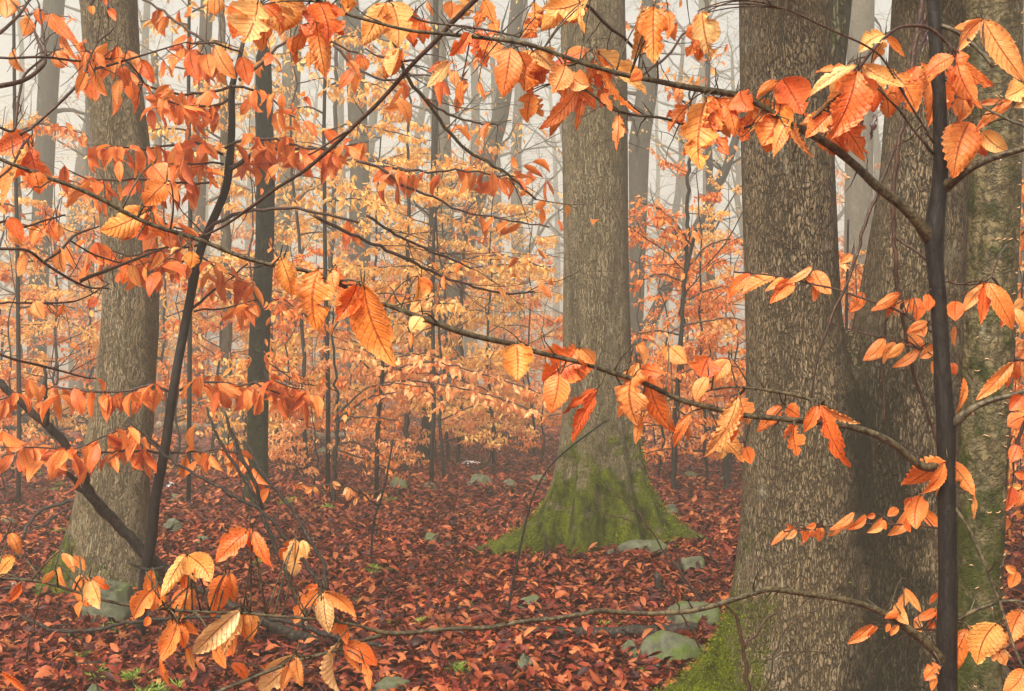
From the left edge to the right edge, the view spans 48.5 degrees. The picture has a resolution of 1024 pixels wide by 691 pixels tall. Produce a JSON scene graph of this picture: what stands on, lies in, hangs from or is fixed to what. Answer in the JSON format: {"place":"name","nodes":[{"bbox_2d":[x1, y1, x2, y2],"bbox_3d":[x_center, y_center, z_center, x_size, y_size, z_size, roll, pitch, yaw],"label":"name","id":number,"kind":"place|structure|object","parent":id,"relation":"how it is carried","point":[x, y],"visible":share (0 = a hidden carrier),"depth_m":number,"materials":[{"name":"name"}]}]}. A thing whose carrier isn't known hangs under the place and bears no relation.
{"place":"outdoors","nodes":[
{"label":"outdoors","id":0,"kind":"place"},
{"bbox_2d":[0,190,161,378],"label":"beech branch","id":1,"kind":"object","parent":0,"point":[15,227],"visible":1,"depth_m":2.80,"materials":[{"name":"orange plant"}]},
{"bbox_2d":[0,0,273,205],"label":"beech branch","id":2,"kind":"object","parent":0,"point":[18,145],"visible":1,"depth_m":2.51,"materials":[{"name":"orange plant"}]},
{"bbox_2d":[0,0,891,381],"label":"sky","id":3,"kind":"structure","parent":0,"point":[630,16],"materials":[{"name":"white"}]},
{"bbox_2d":[0,382,1023,690],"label":"ground","id":4,"kind":"structure","parent":0,"point":[208,672],"depth_m":6.08,"materials":[{"name":"red plant"}]},
{"bbox_2d":[0,235,82,474],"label":"beech sapling","id":5,"kind":"object","parent":4,"relation":"on","point":[7,321],"visible":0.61,"depth_m":13.04,"materials":[{"name":"orange plant"}]},
{"bbox_2d":[0,0,83,389],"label":"distant tree","id":6,"kind":"object","parent":4,"relation":"on","point":[21,73],"visible":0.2,"depth_m":68.42,"materials":[{"name":"grey plant"}]},
{"bbox_2d":[0,106,88,458],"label":"beech sapling","id":7,"kind":"object","parent":4,"relation":"on","point":[3,228],"visible":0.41,"depth_m":15.82,"materials":[{"name":"orange plant"}]},
{"bbox_2d":[0,6,98,502],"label":"beech sapling","id":8,"kind":"object","parent":4,"relation":"on","point":[4,209],"visible":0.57,"depth_m":10.48,"materials":[{"name":"orange plant"}]},
{"bbox_2d":[0,167,100,447],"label":"beech sapling","id":9,"kind":"object","parent":4,"relation":"on","point":[42,359],"visible":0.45,"depth_m":15.01,"materials":[{"name":"orange plant"}]},
{"bbox_2d":[16,0,89,422],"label":"forest tree","id":10,"kind":"object","parent":4,"relation":"on","point":[48,90],"visible":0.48,"depth_m":27.38,"materials":[{"name":"grey plant"}]},
{"bbox_2d":[0,0,148,406],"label":"distant tree","id":11,"kind":"object","parent":4,"relation":"on","point":[79,170],"visible":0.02,"depth_m":48.11,"materials":[{"name":"grey plant"}]},
{"bbox_2d":[3,167,162,449],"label":"beech sapling","id":12,"kind":"object","parent":4,"relation":"on","point":[48,209],"visible":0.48,"depth_m":16.11,"materials":[{"name":"orange plant"}]},
{"bbox_2d":[0,238,170,403],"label":"beech sapling","id":13,"kind":"object","parent":4,"relation":"on","point":[39,243],"visible":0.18,"depth_m":25.50,"materials":[{"name":"orange plant"}]},
{"bbox_2d":[0,15,175,421],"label":"forest tree","id":14,"kind":"object","parent":4,"relation":"on","point":[86,120],"visible":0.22,"depth_m":28.52,"materials":[{"name":"grey plant"}]},
{"bbox_2d":[32,0,161,598],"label":"oak tree","id":15,"kind":"object","parent":4,"relation":"on","point":[128,342],"visible":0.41,"depth_m":6.24,"materials":[{"name":"brown plant"}]},
{"bbox_2d":[0,368,208,595],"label":"fallen branch","id":16,"kind":"object","parent":4,"relation":"on","point":[103,510],"visible":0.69,"depth_m":5.02,"materials":[{"name":"black wood"}]},
{"bbox_2d":[4,122,209,426],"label":"beech sapling","id":17,"kind":"object","parent":4,"relation":"on","point":[183,216],"visible":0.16,"depth_m":23.63,"materials":[{"name":"orange plant"}]},
{"bbox_2d":[81,579,133,624],"bbox_3d":[-1.979,1.319,5.612,0.301,0.325,0.198,0,-2,0],"label":"rock","id":18,"kind":"object","parent":4,"relation":"on","point":[119,591],"visible":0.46,"depth_m":5.54,"materials":[{"name":"stone"}]},
{"bbox_2d":[14,173,208,443],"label":"beech sapling","id":19,"kind":"object","parent":4,"relation":"on","point":[93,219],"visible":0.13,"depth_m":16.94,"materials":[{"name":"orange plant"}]},
{"bbox_2d":[19,613,220,633],"bbox_3d":[-1.714,1.230,5.033,0.935,0.091,0.032,0,-2,0],"label":"fallen branch","id":20,"kind":"object","parent":4,"relation":"on","point":[48,629],"visible":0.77,"depth_m":5.03,"materials":[{"name":"black wood"}]},
{"bbox_2d":[64,0,219,306],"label":"distant tree","id":21,"kind":"object","parent":4,"relation":"on","point":[143,32],"visible":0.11,"depth_m":58.01,"materials":[{"name":"grey plant"}]},
{"bbox_2d":[34,123,252,459],"bbox_3d":[-5.134,-0.847,15.976,3.145,5.015,2.499,1,-2,-32],"label":"beech sapling","id":22,"kind":"object","parent":4,"relation":"on","point":[93,341],"visible":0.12,"depth_m":15.81,"materials":[{"name":"orange plant"}]},
{"bbox_2d":[70,33,250,418],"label":"young tree","id":23,"kind":"object","parent":4,"relation":"on","point":[158,141],"visible":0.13,"depth_m":28.53,"materials":[{"name":"grey plant"}]},
{"bbox_2d":[141,0,251,502],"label":"beech sapling","id":24,"kind":"object","parent":4,"relation":"on","point":[152,137],"visible":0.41,"depth_m":9.98,"materials":[{"name":"orange plant"}]},
{"bbox_2d":[151,251,244,466],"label":"beech sapling","id":25,"kind":"object","parent":4,"relation":"on","point":[198,417],"visible":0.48,"depth_m":13.92,"materials":[{"name":"orange plant"}]},
{"bbox_2d":[152,0,251,422],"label":"forest tree","id":26,"kind":"object","parent":4,"relation":"on","point":[200,210],"visible":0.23,"depth_m":27.41,"materials":[{"name":"grey plant"}]},
{"bbox_2d":[127,407,335,625],"bbox_3d":[-1.095,0.681,4.588,0.853,0.865,0.358,-1,-2,23],"label":"fallen branch","id":27,"kind":"object","parent":4,"relation":"on","point":[258,505],"visible":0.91,"depth_m":4.54,"materials":[{"name":"black wood"}]},
{"bbox_2d":[159,81,340,456],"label":"beech sapling","id":28,"kind":"object","parent":4,"relation":"on","point":[218,128],"visible":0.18,"depth_m":17.02,"materials":[{"name":"orange plant"}]},
{"bbox_2d":[243,46,274,503],"bbox_3d":[-2.301,-0.633,10.294,0.346,4.296,0.360,0,-2,0],"label":"dead snag","id":29,"kind":"object","parent":4,"relation":"on","point":[257,435],"visible":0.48,"depth_m":10.16,"materials":[{"name":"black plant"}]},
{"bbox_2d":[153,24,365,461],"bbox_3d":[-3.983,-1.439,15.600,3.335,6.633,3.047,1,-2,-28],"label":"beech sapling","id":30,"kind":"object","parent":4,"relation":"on","point":[282,38],"visible":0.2,"depth_m":15.96,"materials":[{"name":"orange plant"}]},
{"bbox_2d":[182,107,340,456],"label":"beech sapling","id":31,"kind":"object","parent":4,"relation":"on","point":[241,190],"visible":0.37,"depth_m":14.68,"materials":[{"name":"orange plant"}]},
{"bbox_2d":[153,0,374,454],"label":"young tree","id":32,"kind":"object","parent":4,"relation":"on","point":[226,341],"visible":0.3,"depth_m":16.65,"materials":[{"name":"brown plant"}]},
{"bbox_2d":[202,0,338,432],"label":"young tree","id":33,"kind":"object","parent":4,"relation":"on","point":[335,122],"visible":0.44,"depth_m":21.17,"materials":[{"name":"grey wood"}]},
{"bbox_2d":[153,17,390,477],"bbox_3d":[-3.247,-1.501,13.831,3.335,6.633,3.047,-1,-2,22],"label":"beech sapling","id":34,"kind":"object","parent":4,"relation":"on","point":[300,238],"visible":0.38,"depth_m":13.66,"materials":[{"name":"orange plant"}]},
{"bbox_2d":[0,0,553,641],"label":"beech tree","id":35,"kind":"object","parent":4,"relation":"on","point":[186,166],"visible":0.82,"depth_m":5.00,"materials":[{"name":"orange plant"}]},
{"bbox_2d":[313,209,621,334],"bbox_3d":[-0.166,-0.292,5.573,1.418,0.582,1.256,0,-2,0],"label":"beech branch","id":36,"kind":"object","parent":35,"relation":"attached to","point":[546,290],"visible":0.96,"depth_m":5.35,"materials":[{"name":"orange plant"}]},
{"bbox_2d":[392,42,626,266],"bbox_3d":[-0.098,-0.788,5.035,1.269,0.837,0.592,1,-2,-36],"label":"beech branch","id":37,"kind":"object","parent":35,"relation":"attached to","point":[540,204],"visible":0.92,"depth_m":5.02,"materials":[{"name":"orange plant"}]},
{"bbox_2d":[180,244,382,479],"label":"beech sapling","id":38,"kind":"object","parent":4,"relation":"on","point":[284,326],"visible":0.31,"depth_m":12.83,"materials":[{"name":"orange plant"}]},
{"bbox_2d":[232,10,374,422],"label":"forest tree","id":39,"kind":"object","parent":4,"relation":"on","point":[287,81],"visible":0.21,"depth_m":27.39,"materials":[{"name":"grey plant"}]},
{"bbox_2d":[196,132,411,501],"bbox_3d":[-2.064,-0.142,9.931,1.525,3.283,2.587,1,-2,-38],"label":"young tree","id":40,"kind":"object","parent":4,"relation":"on","point":[292,313],"visible":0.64,"depth_m":9.75,"materials":[{"name":"orange plant"}]},
{"bbox_2d":[245,358,366,484],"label":"beech sapling","id":41,"kind":"object","parent":4,"relation":"on","point":[291,427],"visible":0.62,"depth_m":11.25,"materials":[{"name":"orange plant"}]},
{"bbox_2d":[225,599,409,651],"bbox_3d":[-0.849,1.203,4.899,0.902,0.209,0.156,0,-2,13],"label":"fallen branch","id":42,"kind":"object","parent":4,"relation":"on","point":[273,625],"visible":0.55,"depth_m":4.94,"materials":[{"name":"black wood"}]},
{"bbox_2d":[242,0,421,377],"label":"distant tree","id":43,"kind":"object","parent":4,"relation":"on","point":[340,112],"visible":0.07,"depth_m":58.20,"materials":[{"name":"grey plant"}]},
{"bbox_2d":[239,0,458,401],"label":"distant tree","id":44,"kind":"object","parent":4,"relation":"on","point":[372,120],"visible":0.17,"depth_m":53.51,"materials":[{"name":"grey plant"}]},
{"bbox_2d":[273,33,429,492],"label":"beech sapling","id":45,"kind":"object","parent":4,"relation":"on","point":[349,39],"visible":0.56,"depth_m":11.44,"materials":[{"name":"orange plant"}]},
{"bbox_2d":[307,328,413,464],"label":"beech sapling","id":46,"kind":"object","parent":4,"relation":"on","point":[361,378],"visible":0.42,"depth_m":15.08,"materials":[{"name":"orange plant"}]},
{"bbox_2d":[289,382,433,506],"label":"beech sapling","id":47,"kind":"object","parent":4,"relation":"on","point":[370,402],"visible":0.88,"depth_m":9.88,"materials":[{"name":"orange plant"}]},
{"bbox_2d":[332,440,393,556],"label":"beech sapling","id":48,"kind":"object","parent":4,"relation":"on","point":[348,490],"visible":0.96,"depth_m":6.99,"materials":[{"name":"orange plant"}]},
{"bbox_2d":[268,53,469,431],"bbox_3d":[-1.853,-1.072,15.221,2.762,5.543,3.476,0,-2,-13],"label":"beech sapling","id":49,"kind":"object","parent":4,"relation":"on","point":[398,329],"visible":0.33,"depth_m":15.11,"materials":[{"name":"orange plant"}]},
{"bbox_2d":[271,210,472,450],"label":"young tree","id":50,"kind":"object","parent":4,"relation":"on","point":[341,332],"visible":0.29,"depth_m":14.62,"materials":[{"name":"orange plant"}]},
{"bbox_2d":[331,0,430,423],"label":"forest tree","id":51,"kind":"object","parent":4,"relation":"on","point":[355,114],"visible":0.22,"depth_m":28.93,"materials":[{"name":"grey plant"}]},
{"bbox_2d":[340,368,434,493],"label":"beech sapling","id":52,"kind":"object","parent":4,"relation":"on","point":[384,433],"visible":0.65,"depth_m":10.76,"materials":[{"name":"orange plant"}]},
{"bbox_2d":[319,0,470,392],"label":"distant tree","id":53,"kind":"object","parent":4,"relation":"on","point":[426,90],"visible":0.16,"depth_m":63.91,"materials":[{"name":"grey plant"}]},
{"bbox_2d":[305,0,488,307],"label":"forest tree","id":54,"kind":"object","parent":4,"relation":"on","point":[445,118],"visible":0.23,"depth_m":29.51,"materials":[{"name":"grey plant"}]},
{"bbox_2d":[299,15,519,471],"bbox_3d":[-1.087,-1.181,14.192,2.686,5.687,2.160,0,-2,13],"label":"young tree","id":55,"kind":"object","parent":4,"relation":"on","point":[406,416],"visible":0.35,"depth_m":13.97,"materials":[{"name":"orange plant"}]},
{"bbox_2d":[297,117,539,478],"bbox_3d":[-1.040,-0.501,13.130,2.648,4.224,2.104,0,-2,5],"label":"beech sapling","id":56,"kind":"object","parent":4,"relation":"on","point":[446,192],"visible":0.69,"depth_m":13.05,"materials":[{"name":"orange plant"}]},
{"bbox_2d":[364,333,478,457],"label":"beech sapling","id":57,"kind":"object","parent":4,"relation":"on","point":[425,439],"visible":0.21,"depth_m":15.65,"materials":[{"name":"orange plant"}]},
{"bbox_2d":[306,111,548,460],"bbox_3d":[-1.224,-0.855,16.718,3.310,5.279,2.630,0,-2,15],"label":"beech sapling","id":58,"kind":"object","parent":4,"relation":"on","point":[397,117],"visible":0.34,"depth_m":16.57,"materials":[{"name":"orange plant"}]},
{"bbox_2d":[315,307,552,496],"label":"beech sapling","id":59,"kind":"object","parent":4,"relation":"on","point":[474,394],"visible":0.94,"depth_m":10.41,"materials":[{"name":"orange plant"}]},
{"bbox_2d":[326,0,561,464],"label":"forest tree","id":60,"kind":"object","parent":4,"relation":"on","point":[425,423],"visible":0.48,"depth_m":15.96,"materials":[{"name":"brown wood"}]},
{"bbox_2d":[338,219,555,482],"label":"beech sapling","id":61,"kind":"object","parent":4,"relation":"on","point":[528,267],"visible":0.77,"depth_m":12.49,"materials":[{"name":"orange plant"}]},
{"bbox_2d":[395,0,558,402],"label":"distant tree","id":62,"kind":"object","parent":4,"relation":"on","point":[474,115],"visible":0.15,"depth_m":55.61,"materials":[{"name":"grey plant"}]},
{"bbox_2d":[426,0,532,426],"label":"forest tree","id":63,"kind":"object","parent":4,"relation":"on","point":[517,7],"visible":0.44,"depth_m":27.38,"materials":[{"name":"grey plant"}]},
{"bbox_2d":[396,117,562,463],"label":"young tree","id":64,"kind":"object","parent":4,"relation":"on","point":[458,447],"visible":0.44,"depth_m":15.98,"materials":[{"name":"orange plant"}]},
{"bbox_2d":[438,346,539,467],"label":"beech sapling","id":65,"kind":"object","parent":4,"relation":"on","point":[467,424],"visible":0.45,"depth_m":14.71,"materials":[{"name":"orange plant"}]},
{"bbox_2d":[417,196,562,443],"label":"beech sapling","id":66,"kind":"object","parent":4,"relation":"on","point":[509,309],"visible":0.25,"depth_m":18.93,"materials":[{"name":"orange plant"}]},
{"bbox_2d":[418,126,562,468],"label":"beech sapling","id":67,"kind":"object","parent":4,"relation":"on","point":[494,356],"visible":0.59,"depth_m":14.70,"materials":[{"name":"orange plant"}]},
{"bbox_2d":[437,0,560,395],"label":"distant tree","id":68,"kind":"object","parent":4,"relation":"on","point":[493,95],"visible":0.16,"depth_m":55.47,"materials":[{"name":"grey plant"}]},
{"bbox_2d":[436,247,562,434],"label":"beech sapling","id":69,"kind":"object","parent":4,"relation":"on","point":[526,317],"visible":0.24,"depth_m":23.34,"materials":[{"name":"orange plant"}]},
{"bbox_2d":[453,172,562,456],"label":"beech sapling","id":70,"kind":"object","parent":4,"relation":"on","point":[545,241],"visible":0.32,"depth_m":16.86,"materials":[{"name":"orange plant"}]},
{"bbox_2d":[0,0,1023,690],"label":"beech sapling","id":71,"kind":"object","parent":4,"relation":"on","point":[856,94],"visible":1,"depth_m":1.86,"materials":[{"name":"orange plant"}]},
{"bbox_2d":[198,0,544,237],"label":"beech branch","id":72,"kind":"object","parent":71,"relation":"attached to","point":[399,14],"visible":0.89,"depth_m":2.48,"materials":[{"name":"orange plant"}]},
{"bbox_2d":[810,0,935,441],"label":"dead branch","id":73,"kind":"object","parent":71,"relation":"hanging from","point":[896,149],"visible":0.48,"depth_m":2.33,"materials":[{"name":"dark twig bark"},{"name":"orange leaf"}]},
{"bbox_2d":[465,0,563,403],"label":"distant tree","id":74,"kind":"object","parent":4,"relation":"on","point":[518,94],"visible":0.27,"depth_m":53.10,"materials":[{"name":"grey plant"}]},
{"bbox_2d":[492,295,562,463],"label":"beech sapling","id":75,"kind":"object","parent":4,"relation":"on","point":[536,303],"visible":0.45,"depth_m":15.94,"materials":[{"name":"orange plant"}]},
{"bbox_2d":[511,83,562,345],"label":"distant tree","id":76,"kind":"object","parent":4,"relation":"on","point":[557,226],"visible":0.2,"depth_m":99.48,"materials":[{"name":"grey plant"}]},
{"bbox_2d":[507,420,605,612],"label":"beech sapling","id":77,"kind":"object","parent":4,"relation":"on","point":[511,596],"visible":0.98,"depth_m":5.40,"materials":[{"name":"brown plant"}]},
{"bbox_2d":[468,0,718,558],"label":"oak tree","id":78,"kind":"object","parent":4,"relation":"on","point":[581,499],"visible":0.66,"depth_m":7.18,"materials":[{"name":"brown plant"}]},
{"bbox_2d":[518,622,698,639],"bbox_3d":[0.422,1.254,4.979,0.802,0.077,0.062,0,-2,-3],"label":"fallen branch","id":79,"kind":"object","parent":4,"relation":"on","point":[635,629],"visible":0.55,"depth_m":4.96,"materials":[{"name":"black wood"}]},
{"bbox_2d":[561,193,711,449],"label":"beech sapling","id":80,"kind":"object","parent":4,"relation":"on","point":[651,298],"visible":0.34,"depth_m":15.81,"materials":[{"name":"orange plant"}]},
{"bbox_2d":[626,0,667,393],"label":"forest tree","id":81,"kind":"object","parent":4,"relation":"on","point":[638,168],"visible":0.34,"depth_m":27.37,"materials":[{"name":"grey plant"}]},
{"bbox_2d":[635,630,705,669],"bbox_3d":[0.644,1.258,4.644,0.295,0.185,0.215,0,-2,0],"label":"rock","id":82,"kind":"object","parent":4,"relation":"on","point":[674,645],"visible":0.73,"depth_m":4.59,"materials":[{"name":"stone"}]},
{"bbox_2d":[628,59,726,347],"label":"distant tree","id":83,"kind":"object","parent":4,"relation":"on","point":[658,175],"visible":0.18,"depth_m":96.38,"materials":[{"name":"grey plant"}]},
{"bbox_2d":[627,0,739,365],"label":"distant tree","id":84,"kind":"object","parent":4,"relation":"on","point":[678,197],"visible":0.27,"depth_m":59.13,"materials":[{"name":"grey plant"}]},
{"bbox_2d":[626,0,741,488],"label":"young tree","id":85,"kind":"object","parent":4,"relation":"on","point":[661,221],"visible":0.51,"depth_m":11.32,"materials":[{"name":"orange plant"}]},
{"bbox_2d":[628,0,739,397],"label":"distant tree","id":86,"kind":"object","parent":4,"relation":"on","point":[702,68],"visible":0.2,"depth_m":56.00,"materials":[{"name":"grey plant"}]},
{"bbox_2d":[628,89,741,361],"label":"forest tree","id":87,"kind":"object","parent":4,"relation":"on","point":[725,168],"visible":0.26,"depth_m":23.24,"materials":[{"name":"orange plant"}]},
{"bbox_2d":[628,0,742,394],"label":"distant tree","id":88,"kind":"object","parent":4,"relation":"on","point":[684,190],"visible":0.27,"depth_m":56.26,"materials":[{"name":"grey plant"}]},
{"bbox_2d":[628,230,744,479],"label":"beech sapling","id":89,"kind":"object","parent":4,"relation":"on","point":[692,313],"visible":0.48,"depth_m":12.96,"materials":[{"name":"orange plant"}]},
{"bbox_2d":[628,143,745,484],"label":"beech sapling","id":90,"kind":"object","parent":4,"relation":"on","point":[702,339],"visible":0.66,"depth_m":11.97,"materials":[{"name":"orange plant"}]},
{"bbox_2d":[629,199,745,489],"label":"beech sapling","id":91,"kind":"object","parent":4,"relation":"on","point":[637,286],"visible":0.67,"depth_m":11.38,"materials":[{"name":"orange plant"}]},
{"bbox_2d":[635,210,745,452],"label":"beech sapling","id":92,"kind":"object","parent":4,"relation":"on","point":[721,213],"visible":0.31,"depth_m":16.85,"materials":[{"name":"orange plant"}]},
{"bbox_2d":[640,363,745,489],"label":"young tree","id":93,"kind":"object","parent":4,"relation":"on","point":[725,460],"visible":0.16,"depth_m":11.57,"materials":[{"name":"orange plant"}]},
{"bbox_2d":[667,601,721,630],"bbox_3d":[0.835,1.273,5.233,0.238,0.195,0.212,0,-2,0],"label":"rock","id":94,"kind":"object","parent":4,"relation":"on","point":[713,614],"visible":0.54,"depth_m":5.16,"materials":[{"name":"stone"}]},
{"bbox_2d":[650,0,741,426],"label":"young tree","id":95,"kind":"object","parent":4,"relation":"on","point":[709,164],"visible":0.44,"depth_m":23.27,"materials":[{"name":"grey wood"}]},
{"bbox_2d":[666,166,745,445],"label":"beech sapling","id":96,"kind":"object","parent":4,"relation":"on","point":[712,210],"visible":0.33,"depth_m":17.83,"materials":[{"name":"orange plant"}]},
{"bbox_2d":[670,13,745,397],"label":"distant tree","id":97,"kind":"object","parent":4,"relation":"on","point":[737,171],"visible":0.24,"depth_m":65.47,"materials":[{"name":"grey plant"}]},
{"bbox_2d":[684,252,745,473],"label":"beech sapling","id":98,"kind":"object","parent":4,"relation":"on","point":[716,453],"visible":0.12,"depth_m":13.45,"materials":[{"name":"orange plant"}]},
{"bbox_2d":[582,0,1009,690],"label":"oak tree","id":99,"kind":"object","parent":4,"relation":"on","point":[790,210],"visible":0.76,"depth_m":3.91,"materials":[{"name":"brown plant"}]},
{"bbox_2d":[563,4,724,153],"bbox_3d":[0.272,-0.653,2.838,0.396,0.321,0.446,1,-2,-24],"label":"beech branch","id":100,"kind":"object","parent":99,"relation":"attached to","point":[606,24],"visible":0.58,"depth_m":2.73,"materials":[{"name":"orange plant"}]},
{"bbox_2d":[686,0,1022,690],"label":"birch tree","id":101,"kind":"object","parent":4,"relation":"on","point":[993,217],"visible":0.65,"depth_m":3.68,"materials":[{"name":"grey-brown bark"},{"name":"moss"}]},
{"bbox_2d":[843,0,890,330],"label":"forest tree","id":102,"kind":"object","parent":4,"relation":"on","point":[858,200],"visible":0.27,"depth_m":27.29,"materials":[{"name":"grey plant"}]},
{"bbox_2d":[1005,179,1023,539],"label":"beech sapling","id":103,"kind":"object","parent":4,"relation":"on","point":[1018,514],"visible":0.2,"depth_m":6.59,"materials":[{"name":"orange plant"}]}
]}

